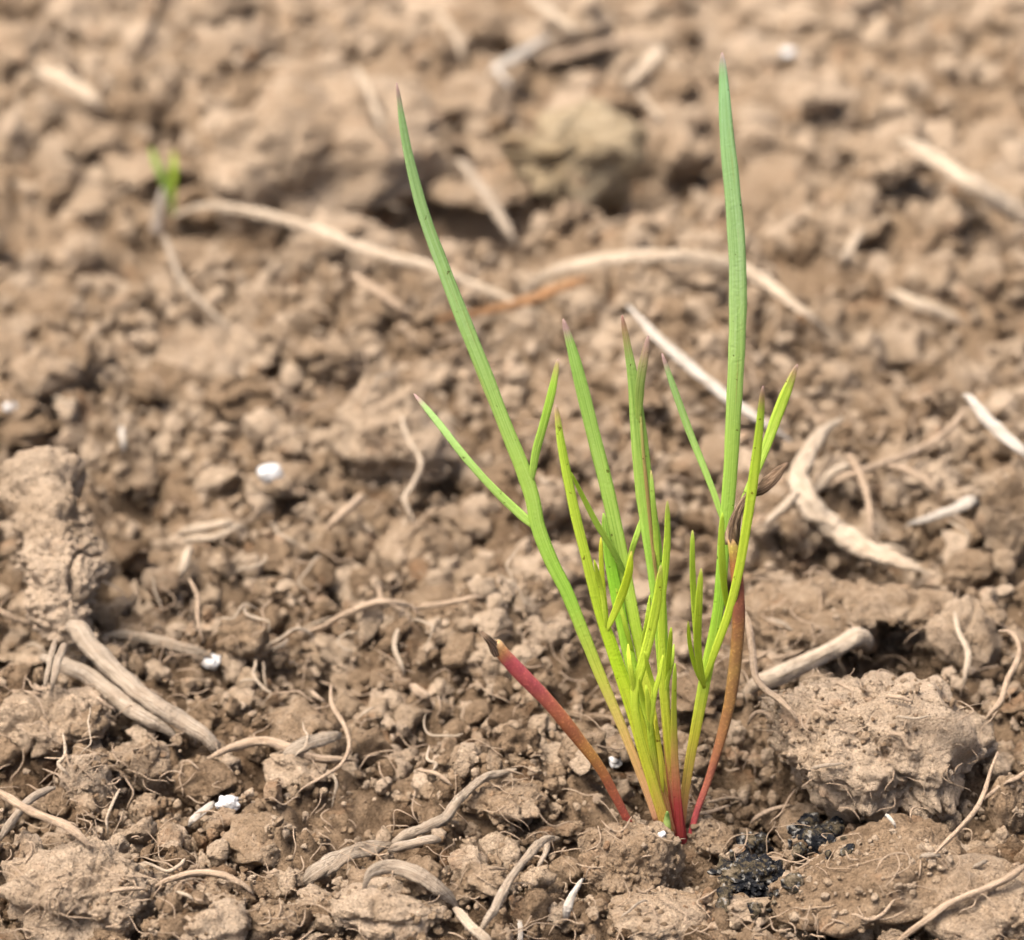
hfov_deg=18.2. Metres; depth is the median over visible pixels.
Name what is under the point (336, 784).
thin root
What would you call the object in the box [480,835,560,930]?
forked twig
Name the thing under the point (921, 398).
thin root
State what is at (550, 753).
soil clod
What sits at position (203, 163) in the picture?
soil clod
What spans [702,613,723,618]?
straw splinter
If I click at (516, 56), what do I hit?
straw
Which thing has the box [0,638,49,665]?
soil clod
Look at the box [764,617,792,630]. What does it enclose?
straw splinter
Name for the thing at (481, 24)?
soil clod
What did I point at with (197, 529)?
stalk bits
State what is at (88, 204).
soil clod
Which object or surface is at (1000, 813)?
soil clod
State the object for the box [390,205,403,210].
straw splinter
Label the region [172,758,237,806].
soil clod
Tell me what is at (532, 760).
soil clod
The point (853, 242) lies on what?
straw
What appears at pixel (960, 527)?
straw splinter
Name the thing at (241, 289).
soil clod
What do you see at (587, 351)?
soil clod
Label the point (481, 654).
soil clod
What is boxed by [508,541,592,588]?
soil clod
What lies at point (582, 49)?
straw
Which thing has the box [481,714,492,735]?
soil clod
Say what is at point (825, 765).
straw splinter
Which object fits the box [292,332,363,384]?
soil clod
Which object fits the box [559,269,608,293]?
soil clod
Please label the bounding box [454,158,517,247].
straw
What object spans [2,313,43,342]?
soil clod
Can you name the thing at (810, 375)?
soil clod
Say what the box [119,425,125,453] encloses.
straw
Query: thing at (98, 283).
soil clod
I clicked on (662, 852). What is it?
soil clod
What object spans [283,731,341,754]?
flat stalk
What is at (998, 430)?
straw
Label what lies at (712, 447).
soil clod
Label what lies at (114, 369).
soil clod
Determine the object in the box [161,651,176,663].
straw splinter
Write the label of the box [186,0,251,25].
soil clod
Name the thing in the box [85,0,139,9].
soil clod
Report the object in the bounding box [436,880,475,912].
soil clod
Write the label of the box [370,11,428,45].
soil clod
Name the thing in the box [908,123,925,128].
straw splinter
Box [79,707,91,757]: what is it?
thin root
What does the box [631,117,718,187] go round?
soil clod
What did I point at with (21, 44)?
soil clod
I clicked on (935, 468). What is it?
soil clod
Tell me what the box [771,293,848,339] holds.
soil clod
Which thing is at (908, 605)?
soil clod
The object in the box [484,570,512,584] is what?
soil clod
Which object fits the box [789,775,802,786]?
soil clod
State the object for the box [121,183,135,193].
straw splinter
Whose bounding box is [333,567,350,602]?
soil clod
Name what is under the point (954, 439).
thin root
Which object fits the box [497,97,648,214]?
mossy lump
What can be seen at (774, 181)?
soil clod
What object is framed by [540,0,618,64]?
soil clod
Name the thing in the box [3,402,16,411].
white pellet
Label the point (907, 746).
thin root
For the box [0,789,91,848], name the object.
thin root
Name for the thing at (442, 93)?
soil clod
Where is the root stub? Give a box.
[44,639,67,690]
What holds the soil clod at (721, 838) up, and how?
on the ground
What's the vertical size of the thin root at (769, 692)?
0.006 m
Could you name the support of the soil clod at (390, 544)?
on the ground
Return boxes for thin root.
[0,609,33,624]
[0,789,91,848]
[26,642,46,653]
[57,733,68,776]
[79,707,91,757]
[103,581,125,597]
[105,789,121,835]
[155,869,253,893]
[188,578,203,642]
[207,736,357,762]
[235,554,266,574]
[240,678,264,687]
[241,491,259,524]
[252,659,271,703]
[268,522,297,545]
[294,721,308,758]
[325,327,333,371]
[331,774,337,807]
[337,631,359,652]
[392,629,404,674]
[431,328,461,338]
[506,548,519,581]
[741,669,748,705]
[745,611,798,722]
[747,710,775,725]
[750,368,759,395]
[828,404,969,497]
[835,682,853,704]
[838,656,845,673]
[843,454,873,541]
[846,621,862,658]
[851,899,895,920]
[857,423,890,434]
[860,421,883,444]
[860,594,900,620]
[887,733,916,751]
[904,625,958,643]
[910,393,934,399]
[932,751,998,857]
[951,431,956,446]
[953,611,971,685]
[985,629,1021,719]
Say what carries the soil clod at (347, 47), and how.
on the ground
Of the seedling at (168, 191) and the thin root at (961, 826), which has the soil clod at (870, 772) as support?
the thin root at (961, 826)
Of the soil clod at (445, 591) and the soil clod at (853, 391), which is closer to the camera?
the soil clod at (445, 591)
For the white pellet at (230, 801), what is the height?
0.002 m
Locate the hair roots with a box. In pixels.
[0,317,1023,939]
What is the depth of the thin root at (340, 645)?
0.31 m
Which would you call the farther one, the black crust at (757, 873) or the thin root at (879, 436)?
the thin root at (879, 436)
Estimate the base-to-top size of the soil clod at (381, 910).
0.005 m
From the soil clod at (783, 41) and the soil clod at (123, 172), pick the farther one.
the soil clod at (783, 41)
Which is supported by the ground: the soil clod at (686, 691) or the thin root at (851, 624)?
the soil clod at (686, 691)
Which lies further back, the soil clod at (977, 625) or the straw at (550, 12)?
the straw at (550, 12)
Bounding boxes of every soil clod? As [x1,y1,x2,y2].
[0,21,58,82]
[0,324,28,378]
[0,379,51,427]
[0,415,58,449]
[0,628,30,651]
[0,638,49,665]
[0,683,120,760]
[0,835,161,939]
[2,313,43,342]
[7,346,79,399]
[37,183,80,213]
[39,0,102,34]
[52,340,102,389]
[56,183,122,232]
[59,752,116,801]
[62,743,125,780]
[65,110,122,162]
[70,704,107,742]
[74,48,110,68]
[77,275,124,296]
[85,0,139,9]
[86,89,167,130]
[100,59,145,90]
[103,152,201,202]
[104,365,127,385]
[109,471,160,493]
[109,622,153,651]
[128,741,171,792]
[128,793,162,823]
[131,356,205,407]
[133,701,181,740]
[138,74,180,116]
[148,340,169,356]
[154,235,222,271]
[155,322,285,384]
[156,186,222,229]
[170,892,251,939]
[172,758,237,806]
[183,18,271,86]
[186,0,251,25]
[186,254,230,282]
[197,149,213,188]
[198,372,275,420]
[204,70,445,234]
[215,613,273,664]
[222,811,296,866]
[233,283,266,303]
[247,537,297,574]
[249,900,301,939]
[250,461,316,498]
[261,749,328,788]
[263,57,328,88]
[264,424,307,450]
[270,697,334,753]
[280,233,318,271]
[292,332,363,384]
[296,299,323,324]
[298,222,366,270]
[298,633,336,670]
[312,522,351,541]
[313,393,345,427]
[314,633,360,674]
[323,211,400,271]
[325,38,372,66]
[327,374,461,485]
[330,452,350,476]
[330,877,446,939]
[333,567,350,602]
[348,502,391,540]
[358,694,393,727]
[362,281,417,329]
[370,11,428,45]
[375,518,457,568]
[393,854,442,897]
[400,0,467,22]
[407,582,458,623]
[424,14,444,35]
[425,166,532,209]
[429,86,462,121]
[435,72,516,134]
[436,502,491,546]
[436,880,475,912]
[440,3,510,56]
[460,638,510,678]
[460,777,549,824]
[460,861,505,899]
[466,55,529,104]
[471,609,487,632]
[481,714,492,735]
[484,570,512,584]
[500,386,527,412]
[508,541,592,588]
[509,20,547,62]
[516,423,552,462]
[522,477,569,534]
[528,376,595,418]
[530,758,537,765]
[536,744,566,769]
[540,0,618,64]
[546,87,589,106]
[555,417,617,471]
[557,287,611,313]
[557,709,617,732]
[557,728,607,769]
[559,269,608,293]
[560,347,596,371]
[577,821,685,896]
[597,656,657,708]
[600,646,636,665]
[604,888,707,939]
[608,725,663,762]
[615,22,634,45]
[617,387,667,414]
[627,282,656,309]
[630,69,701,102]
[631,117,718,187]
[640,614,693,643]
[642,97,690,120]
[660,263,728,289]
[669,666,736,715]
[686,819,734,855]
[691,354,774,403]
[693,432,724,483]
[704,31,785,83]
[722,150,813,216]
[726,301,764,334]
[727,258,765,286]
[727,894,770,929]
[734,0,788,13]
[735,122,781,167]
[744,571,879,655]
[751,0,821,36]
[761,671,995,824]
[770,813,966,939]
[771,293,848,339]
[773,37,811,48]
[775,79,858,116]
[784,359,827,398]
[784,804,820,824]
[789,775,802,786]
[808,207,886,252]
[820,360,860,403]
[824,581,954,627]
[835,131,868,167]
[849,389,856,395]
[854,117,930,190]
[864,414,923,442]
[878,326,924,371]
[882,0,901,3]
[894,0,924,17]
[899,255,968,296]
[902,459,945,490]
[913,258,959,297]
[920,118,965,154]
[922,853,1023,939]
[925,594,1006,669]
[942,548,993,596]
[946,119,1023,174]
[967,468,1002,490]
[975,458,1023,563]
[982,172,1023,207]
[985,774,1023,835]
[1001,455,1023,466]
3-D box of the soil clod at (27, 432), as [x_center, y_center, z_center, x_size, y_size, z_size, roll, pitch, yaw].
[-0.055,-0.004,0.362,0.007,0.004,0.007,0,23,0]
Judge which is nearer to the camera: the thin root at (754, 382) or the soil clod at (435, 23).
the thin root at (754, 382)
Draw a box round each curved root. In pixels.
[401,414,422,524]
[763,416,930,576]
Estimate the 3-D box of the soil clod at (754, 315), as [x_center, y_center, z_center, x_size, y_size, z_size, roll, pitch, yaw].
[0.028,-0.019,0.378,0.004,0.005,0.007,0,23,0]
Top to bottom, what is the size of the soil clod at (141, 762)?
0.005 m
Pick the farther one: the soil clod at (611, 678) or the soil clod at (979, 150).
the soil clod at (979, 150)
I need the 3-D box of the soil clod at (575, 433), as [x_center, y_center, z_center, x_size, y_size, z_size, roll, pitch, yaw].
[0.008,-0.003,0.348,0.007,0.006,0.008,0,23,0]
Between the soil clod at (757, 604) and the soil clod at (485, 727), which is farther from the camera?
the soil clod at (757, 604)
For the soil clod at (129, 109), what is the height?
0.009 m
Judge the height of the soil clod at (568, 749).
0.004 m
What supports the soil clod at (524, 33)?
on the ground
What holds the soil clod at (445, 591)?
on the ground
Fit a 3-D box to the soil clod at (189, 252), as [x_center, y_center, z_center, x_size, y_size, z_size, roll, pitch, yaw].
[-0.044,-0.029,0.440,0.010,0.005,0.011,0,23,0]
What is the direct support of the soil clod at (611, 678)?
on the ground
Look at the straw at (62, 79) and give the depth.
0.46 m
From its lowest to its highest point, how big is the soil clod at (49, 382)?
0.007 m
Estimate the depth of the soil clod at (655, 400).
0.35 m
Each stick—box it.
[327,493,366,530]
[742,627,873,701]
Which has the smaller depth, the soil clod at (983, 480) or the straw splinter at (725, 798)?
the straw splinter at (725, 798)
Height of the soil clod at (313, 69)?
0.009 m
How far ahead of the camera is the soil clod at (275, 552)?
0.33 m
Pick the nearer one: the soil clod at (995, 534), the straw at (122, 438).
the soil clod at (995, 534)
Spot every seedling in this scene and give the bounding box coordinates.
[150,148,177,234]
[396,52,797,843]
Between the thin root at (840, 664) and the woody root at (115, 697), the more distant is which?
the thin root at (840, 664)
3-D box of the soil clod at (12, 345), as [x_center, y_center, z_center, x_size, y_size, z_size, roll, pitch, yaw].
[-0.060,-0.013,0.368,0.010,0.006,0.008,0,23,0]
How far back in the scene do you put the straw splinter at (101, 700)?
0.29 m
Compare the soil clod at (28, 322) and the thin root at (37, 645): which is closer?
the thin root at (37, 645)
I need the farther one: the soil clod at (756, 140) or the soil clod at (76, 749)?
the soil clod at (756, 140)
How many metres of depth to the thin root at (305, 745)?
0.28 m
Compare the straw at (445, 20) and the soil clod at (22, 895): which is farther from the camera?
the straw at (445, 20)
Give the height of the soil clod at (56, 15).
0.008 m
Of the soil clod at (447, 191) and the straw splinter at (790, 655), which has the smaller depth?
the straw splinter at (790, 655)
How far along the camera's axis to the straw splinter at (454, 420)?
0.35 m
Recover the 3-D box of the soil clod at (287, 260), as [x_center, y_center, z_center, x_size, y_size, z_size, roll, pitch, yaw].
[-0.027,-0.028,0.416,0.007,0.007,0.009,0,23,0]
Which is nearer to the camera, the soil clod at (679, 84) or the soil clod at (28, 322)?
the soil clod at (28, 322)
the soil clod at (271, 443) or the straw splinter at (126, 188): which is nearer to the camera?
the soil clod at (271, 443)
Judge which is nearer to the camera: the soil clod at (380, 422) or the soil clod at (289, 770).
the soil clod at (289, 770)
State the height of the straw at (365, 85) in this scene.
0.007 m
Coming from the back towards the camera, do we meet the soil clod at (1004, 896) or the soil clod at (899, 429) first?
the soil clod at (899, 429)
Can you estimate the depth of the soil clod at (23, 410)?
0.36 m
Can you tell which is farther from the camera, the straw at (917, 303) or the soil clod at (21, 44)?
the soil clod at (21, 44)
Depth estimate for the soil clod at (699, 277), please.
0.38 m
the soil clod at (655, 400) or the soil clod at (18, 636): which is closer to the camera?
the soil clod at (18, 636)
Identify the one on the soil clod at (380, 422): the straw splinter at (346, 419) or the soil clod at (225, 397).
the straw splinter at (346, 419)
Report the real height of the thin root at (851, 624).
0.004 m
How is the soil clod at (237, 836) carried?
on the ground
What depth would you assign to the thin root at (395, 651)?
0.30 m
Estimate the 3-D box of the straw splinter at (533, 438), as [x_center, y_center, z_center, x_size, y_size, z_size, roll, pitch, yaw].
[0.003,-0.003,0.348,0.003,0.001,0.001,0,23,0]
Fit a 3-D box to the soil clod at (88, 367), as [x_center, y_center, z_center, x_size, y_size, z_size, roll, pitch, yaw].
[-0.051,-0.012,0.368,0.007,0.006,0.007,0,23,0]
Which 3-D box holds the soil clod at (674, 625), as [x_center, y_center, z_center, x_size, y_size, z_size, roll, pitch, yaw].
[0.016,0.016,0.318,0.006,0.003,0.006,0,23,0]
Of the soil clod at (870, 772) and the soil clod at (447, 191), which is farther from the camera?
the soil clod at (447, 191)
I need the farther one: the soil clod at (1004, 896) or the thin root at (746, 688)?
the thin root at (746, 688)
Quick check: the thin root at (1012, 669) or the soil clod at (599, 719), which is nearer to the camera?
the thin root at (1012, 669)
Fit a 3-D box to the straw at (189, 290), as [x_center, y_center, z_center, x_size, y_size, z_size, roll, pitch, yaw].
[-0.039,-0.023,0.394,0.010,0.008,0.014,0,23,0]
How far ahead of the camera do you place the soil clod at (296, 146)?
0.43 m
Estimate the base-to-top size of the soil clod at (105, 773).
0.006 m
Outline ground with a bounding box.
[0,0,1023,939]
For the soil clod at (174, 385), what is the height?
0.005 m
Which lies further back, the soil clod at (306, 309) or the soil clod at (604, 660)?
the soil clod at (306, 309)
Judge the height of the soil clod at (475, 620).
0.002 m
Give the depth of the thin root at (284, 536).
0.33 m
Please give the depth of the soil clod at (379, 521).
0.34 m
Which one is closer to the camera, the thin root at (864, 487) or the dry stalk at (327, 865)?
the dry stalk at (327, 865)
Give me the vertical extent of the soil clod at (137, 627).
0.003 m
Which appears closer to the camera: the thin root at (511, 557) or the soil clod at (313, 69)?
the thin root at (511, 557)
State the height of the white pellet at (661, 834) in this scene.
0.001 m
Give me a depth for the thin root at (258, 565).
0.33 m
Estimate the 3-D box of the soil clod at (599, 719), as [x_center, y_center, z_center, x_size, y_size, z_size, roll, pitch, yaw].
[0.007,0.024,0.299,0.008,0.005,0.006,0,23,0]
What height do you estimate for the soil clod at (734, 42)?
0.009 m
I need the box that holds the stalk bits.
[178,519,243,580]
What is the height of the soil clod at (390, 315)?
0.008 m
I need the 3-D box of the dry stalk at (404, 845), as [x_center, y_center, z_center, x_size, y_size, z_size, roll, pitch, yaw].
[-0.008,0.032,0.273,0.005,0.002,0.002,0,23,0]
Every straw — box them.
[33,66,105,113]
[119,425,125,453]
[163,233,232,330]
[175,202,548,318]
[349,273,407,314]
[354,68,383,135]
[436,12,465,64]
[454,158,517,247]
[488,36,551,74]
[493,59,511,90]
[517,920,522,939]
[520,248,829,335]
[523,0,580,39]
[539,37,639,68]
[622,45,664,92]
[626,304,792,442]
[635,90,662,125]
[699,805,730,814]
[750,804,791,823]
[841,228,863,265]
[885,290,964,328]
[896,138,1023,224]
[962,393,1023,456]
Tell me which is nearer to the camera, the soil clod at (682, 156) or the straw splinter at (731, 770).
the straw splinter at (731, 770)
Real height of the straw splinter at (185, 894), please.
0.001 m
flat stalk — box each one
[104,630,210,657]
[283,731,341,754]
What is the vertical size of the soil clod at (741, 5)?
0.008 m
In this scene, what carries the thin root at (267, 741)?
on the ground
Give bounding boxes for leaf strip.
[436,276,594,321]
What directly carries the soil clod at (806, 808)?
on the ground
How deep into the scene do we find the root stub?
0.29 m
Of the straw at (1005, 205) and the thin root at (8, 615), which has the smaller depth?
the thin root at (8, 615)
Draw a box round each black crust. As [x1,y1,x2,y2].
[707,831,803,918]
[786,812,854,860]
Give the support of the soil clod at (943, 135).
on the ground
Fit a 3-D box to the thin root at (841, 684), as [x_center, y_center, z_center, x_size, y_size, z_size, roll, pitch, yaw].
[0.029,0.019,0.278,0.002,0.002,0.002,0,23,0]
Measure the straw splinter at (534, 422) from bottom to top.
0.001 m
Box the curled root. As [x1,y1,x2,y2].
[297,585,483,634]
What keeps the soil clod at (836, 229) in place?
on the ground
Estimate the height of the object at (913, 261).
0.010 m
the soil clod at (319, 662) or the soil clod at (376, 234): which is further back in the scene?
the soil clod at (376, 234)
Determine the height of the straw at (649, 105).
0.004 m
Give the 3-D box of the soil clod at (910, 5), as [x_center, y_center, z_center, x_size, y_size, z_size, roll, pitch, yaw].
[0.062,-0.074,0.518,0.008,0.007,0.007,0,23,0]
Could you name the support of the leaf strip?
on the ground
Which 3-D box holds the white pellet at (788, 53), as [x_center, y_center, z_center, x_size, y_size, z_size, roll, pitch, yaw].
[0.042,-0.063,0.485,0.002,0.001,0.002,0,23,0]
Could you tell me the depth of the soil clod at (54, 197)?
0.44 m
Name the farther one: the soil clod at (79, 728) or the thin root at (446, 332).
the thin root at (446, 332)
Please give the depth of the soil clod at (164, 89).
0.48 m
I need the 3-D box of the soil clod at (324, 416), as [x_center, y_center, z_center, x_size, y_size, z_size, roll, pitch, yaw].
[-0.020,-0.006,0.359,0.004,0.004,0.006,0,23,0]
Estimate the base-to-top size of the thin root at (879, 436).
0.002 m
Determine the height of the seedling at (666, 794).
0.070 m
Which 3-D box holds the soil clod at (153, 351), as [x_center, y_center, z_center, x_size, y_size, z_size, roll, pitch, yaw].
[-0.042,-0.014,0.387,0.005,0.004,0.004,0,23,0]
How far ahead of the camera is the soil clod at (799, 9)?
0.51 m
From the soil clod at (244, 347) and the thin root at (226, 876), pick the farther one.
the soil clod at (244, 347)
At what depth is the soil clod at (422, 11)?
0.51 m
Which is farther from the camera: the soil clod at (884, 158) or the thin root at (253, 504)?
the soil clod at (884, 158)
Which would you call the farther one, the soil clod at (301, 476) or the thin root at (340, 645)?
the soil clod at (301, 476)
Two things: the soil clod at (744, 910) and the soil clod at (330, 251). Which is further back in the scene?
the soil clod at (330, 251)
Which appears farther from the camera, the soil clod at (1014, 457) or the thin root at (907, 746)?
the soil clod at (1014, 457)
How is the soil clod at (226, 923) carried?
on the ground
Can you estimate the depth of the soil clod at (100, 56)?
0.50 m
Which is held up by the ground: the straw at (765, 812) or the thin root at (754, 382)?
the straw at (765, 812)
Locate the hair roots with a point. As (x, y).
(280, 781)
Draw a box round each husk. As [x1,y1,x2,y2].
[904,496,978,527]
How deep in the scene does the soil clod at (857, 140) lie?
0.46 m
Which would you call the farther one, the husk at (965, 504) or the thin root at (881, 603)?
the husk at (965, 504)
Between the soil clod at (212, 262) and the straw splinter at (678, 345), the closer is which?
the straw splinter at (678, 345)
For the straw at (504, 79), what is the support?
on the ground
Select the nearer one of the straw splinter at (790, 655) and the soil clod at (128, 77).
the straw splinter at (790, 655)
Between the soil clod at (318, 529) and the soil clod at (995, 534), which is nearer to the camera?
the soil clod at (995, 534)
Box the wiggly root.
[295,685,351,794]
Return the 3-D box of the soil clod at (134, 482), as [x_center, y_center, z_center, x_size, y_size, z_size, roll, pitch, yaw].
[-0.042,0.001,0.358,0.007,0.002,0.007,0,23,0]
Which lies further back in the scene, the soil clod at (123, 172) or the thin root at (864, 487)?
the soil clod at (123, 172)
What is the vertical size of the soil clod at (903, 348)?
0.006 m
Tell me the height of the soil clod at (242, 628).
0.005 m
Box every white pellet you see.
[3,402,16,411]
[201,653,220,669]
[215,795,239,810]
[257,464,283,482]
[657,831,665,837]
[781,48,795,57]
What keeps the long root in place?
on the soil clod at (1004, 896)
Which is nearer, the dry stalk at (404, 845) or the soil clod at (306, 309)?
the dry stalk at (404, 845)
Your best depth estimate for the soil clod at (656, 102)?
0.47 m
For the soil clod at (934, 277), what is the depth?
0.40 m
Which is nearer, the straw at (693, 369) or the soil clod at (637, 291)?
the straw at (693, 369)
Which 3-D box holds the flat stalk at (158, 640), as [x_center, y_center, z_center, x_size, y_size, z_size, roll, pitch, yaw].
[-0.034,0.017,0.307,0.011,0.002,0.004,0,23,0]
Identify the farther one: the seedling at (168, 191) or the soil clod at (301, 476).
the seedling at (168, 191)
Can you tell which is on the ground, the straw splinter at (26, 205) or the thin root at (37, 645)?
the straw splinter at (26, 205)
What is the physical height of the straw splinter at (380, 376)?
0.002 m
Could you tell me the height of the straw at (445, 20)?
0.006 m
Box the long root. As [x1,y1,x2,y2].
[897,864,1023,939]
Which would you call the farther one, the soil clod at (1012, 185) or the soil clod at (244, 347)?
the soil clod at (1012, 185)
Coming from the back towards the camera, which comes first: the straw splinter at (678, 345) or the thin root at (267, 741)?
the straw splinter at (678, 345)
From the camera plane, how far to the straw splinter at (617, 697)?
0.30 m
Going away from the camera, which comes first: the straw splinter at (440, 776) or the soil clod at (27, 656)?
the straw splinter at (440, 776)
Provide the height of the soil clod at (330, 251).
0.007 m
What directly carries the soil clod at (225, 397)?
on the ground
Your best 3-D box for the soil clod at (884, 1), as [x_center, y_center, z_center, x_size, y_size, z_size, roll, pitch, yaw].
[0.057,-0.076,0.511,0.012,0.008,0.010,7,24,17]
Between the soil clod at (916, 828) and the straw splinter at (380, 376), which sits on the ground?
the soil clod at (916, 828)
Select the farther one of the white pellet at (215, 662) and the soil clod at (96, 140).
the soil clod at (96, 140)
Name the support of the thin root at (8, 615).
on the ground
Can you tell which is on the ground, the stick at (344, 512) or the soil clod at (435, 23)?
the soil clod at (435, 23)
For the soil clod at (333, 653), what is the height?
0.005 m
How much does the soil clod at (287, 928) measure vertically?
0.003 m
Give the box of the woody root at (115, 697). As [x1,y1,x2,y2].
[39,654,175,736]
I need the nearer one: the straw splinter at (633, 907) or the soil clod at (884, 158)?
the straw splinter at (633, 907)
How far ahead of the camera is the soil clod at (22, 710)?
0.29 m
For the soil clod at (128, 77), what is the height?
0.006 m
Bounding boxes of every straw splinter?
[16,202,39,211]
[53,395,74,407]
[88,690,115,712]
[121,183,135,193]
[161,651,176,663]
[175,891,193,901]
[271,638,288,650]
[304,617,332,628]
[310,690,325,702]
[336,418,351,423]
[373,372,393,390]
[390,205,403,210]
[416,769,451,785]
[430,362,445,365]
[448,415,463,429]
[490,286,506,289]
[522,417,554,424]
[525,437,547,443]
[601,695,621,701]
[620,900,647,918]
[664,344,684,355]
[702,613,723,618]
[703,796,742,805]
[725,767,740,772]
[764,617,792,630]
[770,649,803,659]
[809,762,844,771]
[836,204,859,209]
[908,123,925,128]
[947,521,970,538]
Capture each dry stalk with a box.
[302,840,392,886]
[362,859,459,907]
[387,835,440,852]
[391,768,516,843]
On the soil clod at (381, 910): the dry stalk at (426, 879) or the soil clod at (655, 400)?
the dry stalk at (426, 879)
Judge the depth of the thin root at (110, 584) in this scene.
0.32 m
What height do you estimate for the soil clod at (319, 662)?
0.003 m
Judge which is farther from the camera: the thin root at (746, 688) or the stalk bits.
the stalk bits
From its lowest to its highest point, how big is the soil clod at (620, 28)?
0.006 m
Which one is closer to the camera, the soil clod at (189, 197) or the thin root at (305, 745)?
the thin root at (305, 745)
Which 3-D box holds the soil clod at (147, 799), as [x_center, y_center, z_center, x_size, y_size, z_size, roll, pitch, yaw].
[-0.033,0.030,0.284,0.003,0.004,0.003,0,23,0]
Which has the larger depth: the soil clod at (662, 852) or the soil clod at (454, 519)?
the soil clod at (454, 519)

